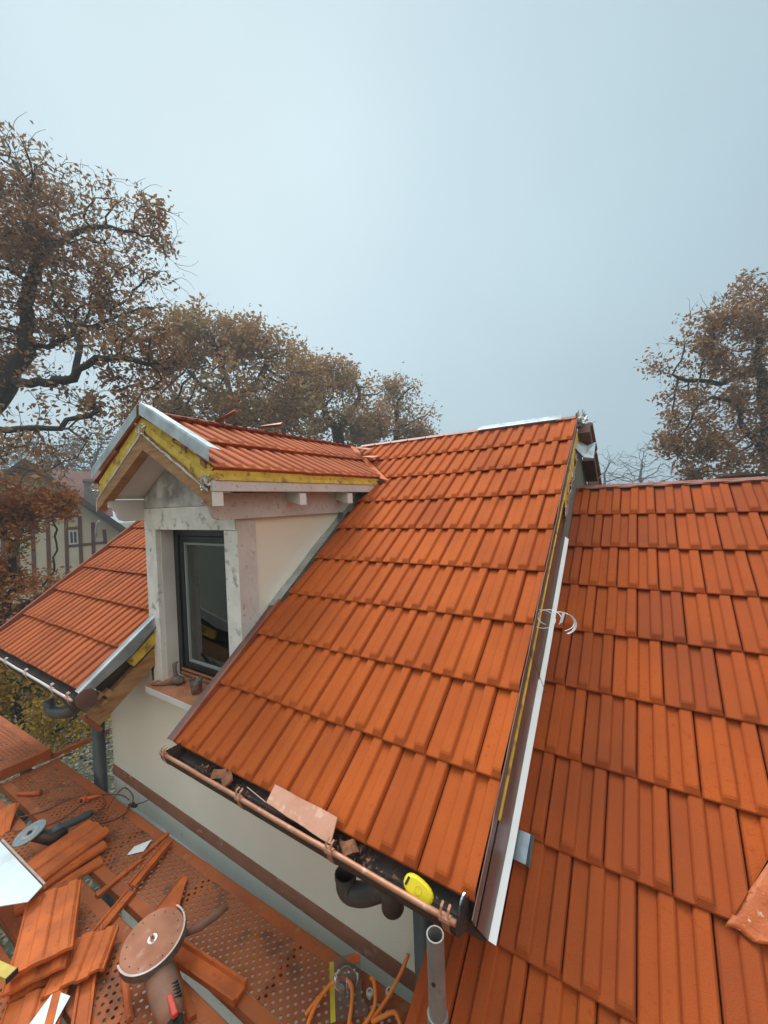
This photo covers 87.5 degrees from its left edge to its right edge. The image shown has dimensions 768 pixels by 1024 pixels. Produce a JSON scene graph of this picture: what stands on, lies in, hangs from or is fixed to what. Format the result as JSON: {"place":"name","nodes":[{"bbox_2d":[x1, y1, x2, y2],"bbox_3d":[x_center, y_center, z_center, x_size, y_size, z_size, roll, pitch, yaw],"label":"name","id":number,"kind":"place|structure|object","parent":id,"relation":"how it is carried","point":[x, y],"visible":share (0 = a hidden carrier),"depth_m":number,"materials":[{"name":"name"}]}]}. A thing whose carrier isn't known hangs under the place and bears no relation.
{"place":"outdoors","nodes":[
{"label":"outdoors","id":0,"kind":"place"},
{"bbox_2d":[0,458,125,621],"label":"half timbered house","id":1,"kind":"structure","parent":0,"point":[92,532],"depth_m":19.05,"materials":[{"name":"beige paint"}]},
{"bbox_2d":[68,530,77,544],"bbox_3d":[-14.779,1.213,19.085,0.349,0.659,0.060,-3,2,-38],"label":"window","id":2,"kind":"structure","parent":1,"relation":"in","point":[73,535],"depth_m":19.07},
{"bbox_2d":[151,661,184,685],"bbox_3d":[-1.622,1.229,3.049,0.251,0.160,0.118,-2,1,10],"label":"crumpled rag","id":3,"kind":"object","parent":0,"point":[176,679],"visible":1,"depth_m":3.01,"materials":[{"name":"fabric"}]},
{"bbox_2d":[189,676,202,694],"bbox_3d":[-1.343,1.245,2.869,0.092,0.102,0.092,-1,1,33],"label":"plastic cup","id":4,"kind":"object","parent":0,"point":[198,682],"visible":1,"depth_m":2.85,"materials":[{"name":"plastic"}]},
{"bbox_2d":[0,522,532,1023],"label":"ground","id":5,"kind":"structure","parent":0,"point":[8,948],"depth_m":9.97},
{"bbox_2d":[0,421,83,468],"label":"bare tree","id":6,"kind":"object","parent":5,"relation":"on","point":[14,462],"visible":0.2,"depth_m":43.91,"materials":[{"name":"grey plant"}]},
{"bbox_2d":[0,468,85,669],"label":"oak tree","id":7,"kind":"object","parent":5,"relation":"on","point":[17,512],"visible":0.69,"depth_m":7.93,"materials":[{"name":"brown plant"}]},
{"bbox_2d":[2,437,89,470],"bbox_3d":[-32.330,0.650,39.906,8.916,16.316,7.893,-3,1,-33],"label":"bare tree","id":8,"kind":"object","parent":5,"relation":"on","point":[54,458],"visible":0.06,"depth_m":39.13,"materials":[{"name":"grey plant"}]},
{"bbox_2d":[0,663,110,820],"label":"shrub","id":9,"kind":"object","parent":5,"relation":"on","point":[27,718],"visible":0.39,"depth_m":8.35,"materials":[{"name":"yellow plant"}]},
{"bbox_2d":[0,708,121,1019],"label":"fallen leaves","id":10,"kind":"object","parent":5,"relation":"on","point":[5,940],"visible":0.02,"depth_m":9.94,"materials":[{"name":"brown plant"}]},
{"bbox_2d":[25,413,119,470],"bbox_3d":[-24.990,-0.357,34.136,8.854,15.733,6.911,-2,1,14],"label":"bare tree","id":11,"kind":"object","parent":5,"relation":"on","point":[96,454],"visible":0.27,"depth_m":33.04,"materials":[{"name":"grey plant"}]},
{"bbox_2d":[0,113,202,517],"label":"oak tree","id":12,"kind":"object","parent":5,"relation":"on","point":[32,234],"visible":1,"depth_m":9.11,"materials":[{"name":"brown plant"}]},
{"bbox_2d":[102,292,339,437],"bbox_3d":[-6.461,-2.586,16.694,9.474,12.765,5.366,-2,1,-14],"label":"oak tree","id":13,"kind":"object","parent":5,"relation":"on","point":[239,341],"visible":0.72,"depth_m":16.36,"materials":[{"name":"brown plant"}]},
{"bbox_2d":[249,347,397,446],"bbox_3d":[-3.126,-1.955,21.151,7.938,13.265,4.742,-2,1,4],"label":"oak tree","id":14,"kind":"object","parent":5,"relation":"on","point":[367,430],"visible":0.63,"depth_m":20.24,"materials":[{"name":"brown plant"}]},
{"bbox_2d":[0,402,767,1023],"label":"house","id":15,"kind":"structure","parent":5,"relation":"on","point":[348,634],"depth_m":2.07,"materials":[{"name":"ceramic"}]},
{"bbox_2d":[0,943,10,1020],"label":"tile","id":16,"kind":"object","parent":15,"relation":"on","point":[4,957],"visible":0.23,"depth_m":2.02,"materials":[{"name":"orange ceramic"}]},
{"bbox_2d":[61,984,105,1023],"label":"scaffold board","id":17,"kind":"object","parent":15,"relation":"attached to","point":[64,1022],"depth_m":3.38,"materials":[{"name":"metal"}]},
{"bbox_2d":[0,799,227,1023],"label":"scaffold board","id":18,"kind":"object","parent":15,"relation":"attached to","point":[99,908],"visible":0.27,"depth_m":1.96,"materials":[{"name":"orange metal"}]},
{"bbox_2d":[0,803,19,834],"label":"broken tile","id":19,"kind":"object","parent":18,"relation":"on","point":[8,813],"visible":1,"depth_m":2.96,"materials":[{"name":"ceramic"}]},
{"bbox_2d":[13,854,102,916],"bbox_3d":[-2.023,2.257,2.488,0.236,0.030,0.422,-1,2,41],"label":"clay tile","id":20,"kind":"object","parent":18,"relation":"on","point":[89,866],"visible":0.39,"depth_m":2.48,"materials":[{"name":"orange ceramic"}]},
{"bbox_2d":[31,840,106,898],"bbox_3d":[-2.043,2.220,2.541,0.236,0.030,0.422,-1,1,32],"label":"clay tile","id":21,"kind":"object","parent":20,"relation":"on","point":[100,846],"visible":0.25,"depth_m":2.53,"materials":[{"name":"orange ceramic"}]},
{"bbox_2d":[26,819,109,881],"bbox_3d":[-2.062,2.184,2.594,0.236,0.030,0.422,2,3,23],"label":"clay tile","id":22,"kind":"object","parent":21,"relation":"on","point":[50,861],"visible":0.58,"depth_m":2.59,"materials":[{"name":"orange ceramic"}]},
{"bbox_2d":[71,924,102,1023],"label":"tile offcut","id":23,"kind":"object","parent":18,"relation":"on","point":[84,1002],"visible":0.51,"depth_m":1.84,"materials":[{"name":"ceramic"}]},
{"bbox_2d":[92,889,135,930],"bbox_3d":[-1.521,2.247,2.224,0.062,0.028,0.305,-2,1,10],"label":"tile offcut","id":24,"kind":"object","parent":18,"relation":"on","point":[114,911],"visible":0.59,"depth_m":2.26,"materials":[{"name":"ceramic"}]},
{"bbox_2d":[118,956,133,1023],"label":"tile offcut","id":25,"kind":"object","parent":18,"relation":"on","point":[127,1002],"visible":0.59,"depth_m":1.83,"materials":[{"name":"ceramic"}]},
{"bbox_2d":[117,903,227,1023],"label":"angle grinder","id":26,"kind":"object","parent":18,"relation":"on","point":[152,944],"visible":1,"depth_m":1.86,"materials":[{"name":"brown metal"}]},
{"bbox_2d":[177,967,196,1023],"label":"tile offcut","id":27,"kind":"object","parent":18,"relation":"on","point":[190,1012],"visible":0.55,"depth_m":1.81,"materials":[{"name":"ceramic"}]},
{"bbox_2d":[173,530,228,684],"bbox_3d":[-1.296,0.719,2.976,0.860,1.194,0.090,-1,1,33],"label":"window","id":28,"kind":"structure","parent":15,"relation":"in","point":[199,555],"depth_m":3.06,"materials":[{"name":"black glass"}]},
{"bbox_2d":[0,758,409,1023],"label":"scaffold board","id":29,"kind":"object","parent":15,"relation":"attached to","point":[249,1009],"visible":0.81,"depth_m":2.23,"materials":[{"name":"orange metal"}]},
{"bbox_2d":[0,716,50,780],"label":"scaffold board","id":30,"kind":"object","parent":29,"relation":"on","point":[10,731],"visible":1,"depth_m":3.66,"materials":[{"name":"orange metal"}]},
{"bbox_3d":[-3.323,2.233,3.320,0.082,0.114,0.940,-1,1,33],"label":"scaffold ledger","id":31,"kind":"object","parent":30,"relation":"attached to","visible":0},
{"bbox_2d":[51,728,109,758],"bbox_3d":[-2.879,2.198,3.811,0.464,0.151,0.043,-3,1,-25],"label":"angle bar","id":32,"kind":"object","parent":31,"relation":"attached to","point":[71,747],"visible":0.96,"depth_m":3.78,"materials":[{"name":"orange metal"}]},
{"bbox_2d":[16,789,42,795],"bbox_3d":[-2.865,2.264,3.232,0.201,0.047,0.044,-2,1,0],"label":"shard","id":33,"kind":"object","parent":29,"relation":"on","point":[34,793],"visible":1,"depth_m":3.22,"materials":[{"name":"ceramic"}]},
{"bbox_2d":[12,810,92,847],"bbox_3d":[-2.242,2.143,2.736,0.182,0.152,0.435,-1,1,33],"label":"angle grinder","id":34,"kind":"object","parent":29,"relation":"on","point":[36,832],"visible":1,"depth_m":2.66,"materials":[{"name":"metal"}]},
{"bbox_2d":[14,794,129,831],"bbox_3d":[-2.344,2.262,3.062,0.708,0.014,0.197,-3,1,-26],"label":"power cable","id":35,"kind":"object","parent":29,"relation":"on","point":[76,808],"visible":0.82,"depth_m":3.04,"materials":[{"name":"rubber"}]},
{"bbox_2d":[14,787,133,823],"bbox_3d":[-2.369,2.193,3.068,0.907,0.156,0.274,-2,1,6],"label":"power cable","id":36,"kind":"object","parent":29,"relation":"on","point":[94,813],"visible":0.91,"depth_m":3.04,"materials":[{"name":"rubber"}]},
{"bbox_2d":[79,795,101,803],"bbox_3d":[-2.299,2.240,3.140,0.148,0.057,0.057,-3,1,-19],"label":"power plug","id":37,"kind":"object","parent":29,"relation":"on","point":[83,799],"visible":1,"depth_m":3.12,"materials":[{"name":"orange plastic"}]},
{"bbox_2d":[95,857,142,898],"bbox_3d":[-1.628,2.247,2.471,0.034,0.024,0.267,-2,1,27],"label":"tile offcut","id":38,"kind":"object","parent":29,"relation":"on","point":[115,880],"visible":1,"depth_m":2.45,"materials":[{"name":"ceramic"}]},
{"bbox_2d":[128,799,148,807],"bbox_3d":[-1.885,2.235,3.080,0.145,0.033,0.058,-2,1,-15],"label":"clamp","id":39,"kind":"object","parent":29,"relation":"on","point":[133,805],"visible":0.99,"depth_m":3.06,"materials":[{"name":"metal"}]},
{"bbox_2d":[127,840,150,854],"bbox_3d":[-1.634,2.241,2.681,0.127,0.020,0.071,-2,1,-12],"label":"paper scrap","id":40,"kind":"object","parent":29,"relation":"on","point":[140,847],"visible":1,"depth_m":2.68,"materials":[{"name":"white paper"}]},
{"bbox_2d":[128,840,171,887],"bbox_3d":[-1.470,2.214,2.536,0.062,0.032,0.307,-2,1,9],"label":"tile offcut","id":41,"kind":"object","parent":29,"relation":"on","point":[145,870],"visible":1,"depth_m":2.51,"materials":[{"name":"ceramic"}]},
{"bbox_2d":[137,831,169,858],"bbox_3d":[-1.548,2.242,2.700,0.032,0.018,0.218,-2,1,23],"label":"tile offcut","id":42,"kind":"object","parent":29,"relation":"on","point":[153,845],"visible":1,"depth_m":2.69,"materials":[{"name":"ceramic"}]},
{"bbox_2d":[153,875,187,911],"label":"broken tile","id":43,"kind":"object","parent":29,"relation":"on","point":[173,897],"visible":0.17,"depth_m":2.32,"materials":[{"name":"ceramic"}]},
{"bbox_2d":[3,786,385,1023],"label":"tile crumbs","id":44,"kind":"object","parent":29,"relation":"on","point":[182,896],"visible":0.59,"depth_m":2.19,"materials":[{"name":"ceramic"}]},
{"bbox_2d":[174,939,246,1007],"bbox_3d":[-0.871,2.211,1.940,0.474,0.042,0.088,-2,1,26],"label":"tile offcut","id":45,"kind":"object","parent":29,"relation":"on","point":[223,982],"visible":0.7,"depth_m":1.92,"materials":[{"name":"ceramic"}]},
{"bbox_2d":[304,976,353,1023],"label":"extension cord","id":46,"kind":"object","parent":29,"relation":"on","point":[312,1008],"visible":1,"depth_m":1.78,"materials":[{"name":"orange rubber"}]},
{"bbox_2d":[329,953,367,1022],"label":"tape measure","id":47,"kind":"object","parent":29,"relation":"on","point":[353,958],"visible":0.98,"depth_m":1.86,"materials":[{"name":"clear plastic"}]},
{"bbox_2d":[366,987,372,998],"bbox_3d":[-0.065,2.203,1.837,0.033,0.020,0.033,-2,1,11],"label":"plastic spacer","id":48,"kind":"object","parent":29,"relation":"on","point":[369,992],"visible":0.94,"depth_m":1.83,"materials":[{"name":"white paint"}]},
{"bbox_2d":[363,975,376,1023],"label":"extension cord","id":49,"kind":"object","parent":29,"relation":"on","point":[372,979],"visible":1,"depth_m":1.76,"materials":[{"name":"orange rubber"}]},
{"bbox_2d":[386,986,392,997],"bbox_3d":[0.025,2.200,1.837,0.033,0.020,0.033,-3,1,-34],"label":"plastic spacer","id":50,"kind":"object","parent":29,"relation":"on","point":[388,989],"visible":0.51,"depth_m":1.84,"materials":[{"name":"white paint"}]},
{"bbox_2d":[371,953,409,1023],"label":"extension cord","id":51,"kind":"object","parent":29,"relation":"on","point":[376,1018],"visible":1,"depth_m":1.74,"materials":[{"name":"orange rubber"}]},
{"bbox_2d":[210,768,227,779],"bbox_3d":[-0.755,1.198,1.833,0.069,0.019,0.046,-16,27,13],"label":"tile shard","id":52,"kind":"object","parent":15,"relation":"on","point":[218,774],"visible":0.94,"depth_m":1.83,"materials":[{"name":"ceramic"}]},
{"bbox_2d":[214,409,238,422],"bbox_3d":[-1.219,-0.735,3.087,0.202,0.067,0.078,-19,0,5],"label":"tile sliver","id":53,"kind":"object","parent":15,"relation":"on","point":[232,412],"visible":0.79,"depth_m":3.08,"materials":[{"name":"red ceramic"}]},
{"bbox_2d":[221,770,232,786],"bbox_3d":[-0.704,1.197,1.798,0.046,0.019,0.069,-33,12,-18],"label":"tile shard","id":54,"kind":"object","parent":15,"relation":"on","point":[226,780],"visible":0.94,"depth_m":1.79,"materials":[{"name":"ceramic"}]},
{"bbox_2d":[247,787,269,805],"bbox_3d":[-0.512,1.156,1.631,0.110,0.052,0.022,-1,1,33],"label":"metal strip","id":55,"kind":"object","parent":15,"relation":"on","point":[259,796],"visible":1,"depth_m":1.61,"materials":[{"name":"silver metal"}]},
{"bbox_2d":[259,422,284,427],"bbox_3d":[-0.968,-0.749,3.473,0.213,0.049,0.074,-2,1,-2],"label":"tile sliver","id":56,"kind":"object","parent":15,"relation":"on","point":[273,425],"visible":1,"depth_m":3.45,"materials":[{"name":"ceramic"}]},
{"bbox_2d":[267,785,337,843],"bbox_3d":[-0.321,1.155,1.542,0.348,0.060,0.066,-1,1,33],"label":"tile","id":57,"kind":"object","parent":15,"relation":"on","point":[317,821],"visible":0.96,"depth_m":1.53,"materials":[{"name":"ceramic"}]},
{"bbox_2d":[190,760,437,899],"bbox_3d":[-0.399,1.211,1.600,1.342,0.031,0.104,-1,1,33],"label":"gutter rubble","id":58,"kind":"object","parent":15,"relation":"on","point":[361,847],"visible":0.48,"depth_m":1.44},
{"bbox_2d":[339,838,358,855],"bbox_3d":[-0.123,1.183,1.416,0.069,0.019,0.046,15,20,-36],"label":"tile shard","id":59,"kind":"object","parent":15,"relation":"on","point":[348,847],"visible":0.94,"depth_m":1.41,"materials":[{"name":"ceramic"}]},
{"bbox_2d":[403,873,433,904],"bbox_3d":[0.106,1.155,1.228,0.095,0.074,0.056,-1,1,33],"label":"tape measure","id":60,"kind":"object","parent":15,"relation":"on","point":[415,885],"visible":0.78,"depth_m":1.22,"materials":[{"name":"yellow plastic"}]},
{"bbox_2d":[426,925,447,1023],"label":"scaffold standard","id":61,"kind":"object","parent":15,"relation":"attached to","point":[437,1012],"visible":1,"depth_m":1.08,"materials":[{"name":"grey metal"}]},
{"bbox_2d":[535,609,573,630],"bbox_3d":[0.795,0.512,1.913,0.208,0.085,0.061,-1,1,33],"label":"wire coil","id":62,"kind":"object","parent":15,"relation":"hanging from","point":[555,619],"visible":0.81,"depth_m":1.91,"materials":[{"name":"metal"}]},
{"bbox_2d":[560,612,576,633],"bbox_3d":[0.850,0.514,1.851,0.074,0.100,0.005,-1,1,33],"label":"metal shaving","id":63,"kind":"object","parent":62,"relation":"on","point":[574,620],"visible":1,"depth_m":1.84,"materials":[{"name":"metal"}]},
{"bbox_2d":[718,473,766,478],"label":"flat bar","id":64,"kind":"object","parent":15,"relation":"on","point":[743,475],"visible":1,"depth_m":2.65,"materials":[{"name":"grey metal"}]},
{"bbox_2d":[724,863,767,943],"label":"tile","id":65,"kind":"object","parent":15,"relation":"on","point":[749,919],"visible":1,"depth_m":1.25,"materials":[{"name":"orange ceramic"}]},
{"bbox_2d":[362,362,441,440],"bbox_3d":[0.981,-1.745,23.052,5.112,13.628,3.260,-2,1,-2],"label":"oak tree","id":66,"kind":"object","parent":5,"relation":"on","point":[413,429],"visible":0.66,"depth_m":22.62,"materials":[{"name":"brown plant"}]},
{"bbox_2d":[598,449,651,484],"bbox_3d":[20.267,1.038,36.165,7.290,13.731,4.406,-2,1,4],"label":"bare tree","id":67,"kind":"object","parent":5,"relation":"on","point":[604,475],"visible":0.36,"depth_m":35.79,"materials":[{"name":"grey plant"}]},
{"bbox_2d":[601,446,689,484],"bbox_3d":[19.391,0.731,30.122,6.844,11.734,4.156,-2,1,-4],"label":"bare tree","id":68,"kind":"object","parent":5,"relation":"on","point":[640,478],"visible":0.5,"depth_m":29.92,"materials":[{"name":"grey plant"}]},
{"bbox_2d":[634,267,767,481],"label":"oak tree","id":69,"kind":"object","parent":5,"relation":"on","point":[711,353],"visible":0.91,"depth_m":12.84,"materials":[{"name":"brown plant"}]},
{"bbox_2d":[0,0,767,522],"label":"sky","id":70,"kind":"structure","parent":0,"point":[507,203],"materials":[{"name":"blue"}]},
{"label":"clay tile","id":71,"kind":"object","parent":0,"visible":0},
{"bbox_2d":[8,902,79,1003],"bbox_3d":[-1.727,2.226,2.062,0.236,0.030,0.422,-3,1,-33],"label":"clay tile","id":72,"kind":"object","parent":71,"relation":"on","point":[20,994],"visible":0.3,"depth_m":1.87,"materials":[{"name":"orange ceramic"}]},
{"bbox_2d":[7,949,72,996],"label":"clay tile","id":73,"kind":"object","parent":72,"relation":"on","point":[70,956],"visible":0.16,"depth_m":1.96,"materials":[{"name":"orange ceramic"}]},
{"bbox_2d":[0,893,80,998],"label":"clay tile","id":74,"kind":"object","parent":73,"relation":"on","point":[44,970],"visible":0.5,"depth_m":1.88,"materials":[{"name":"orange ceramic"}]},
{"bbox_2d":[11,904,75,980],"bbox_3d":[-1.741,2.139,2.080,0.236,0.030,0.422,-3,1,-34],"label":"clay tile","id":75,"kind":"object","parent":74,"relation":"on","point":[25,972],"visible":0.13,"depth_m":1.90,"materials":[{"name":"orange ceramic"}]},
{"bbox_2d":[11,879,81,975],"bbox_3d":[-1.722,2.109,2.063,0.236,0.031,0.422,-1,0,-32],"label":"clay tile","id":76,"kind":"object","parent":75,"relation":"on","point":[47,928],"visible":0.91,"depth_m":2.03,"materials":[{"name":"orange ceramic"}]},
{"bbox_2d":[0,961,18,984],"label":"spirit level","id":77,"kind":"object","parent":76,"relation":"on","point":[8,973],"visible":1,"depth_m":1.80,"materials":[{"name":"yellow metal"}]},
{"bbox_2d":[0,839,45,906],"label":"aluminium panel","id":78,"kind":"object","parent":76,"relation":"on","point":[22,880],"visible":1,"depth_m":2.23,"materials":[{"name":"silver metal"}]},
{"bbox_2d":[40,925,118,1001],"bbox_3d":[-1.482,2.202,1.974,0.235,0.030,0.254,-3,1,-17],"label":"broken tile","id":79,"kind":"object","parent":72,"relation":"on","point":[92,950],"visible":0.91,"depth_m":1.96,"materials":[{"name":"ceramic"}]},
{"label":"clay tile","id":80,"kind":"object","parent":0,"visible":0},
{"bbox_2d":[0,985,69,1023],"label":"clay tile","id":81,"kind":"object","parent":80,"relation":"on","point":[26,1008],"visible":0.74,"depth_m":1.79,"materials":[{"name":"orange ceramic"}]},
{"bbox_2d":[30,993,69,1023],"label":"paper sheet","id":82,"kind":"object","parent":81,"relation":"on","point":[40,1017],"visible":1,"depth_m":1.78,"materials":[{"name":"white paper"}]}
]}

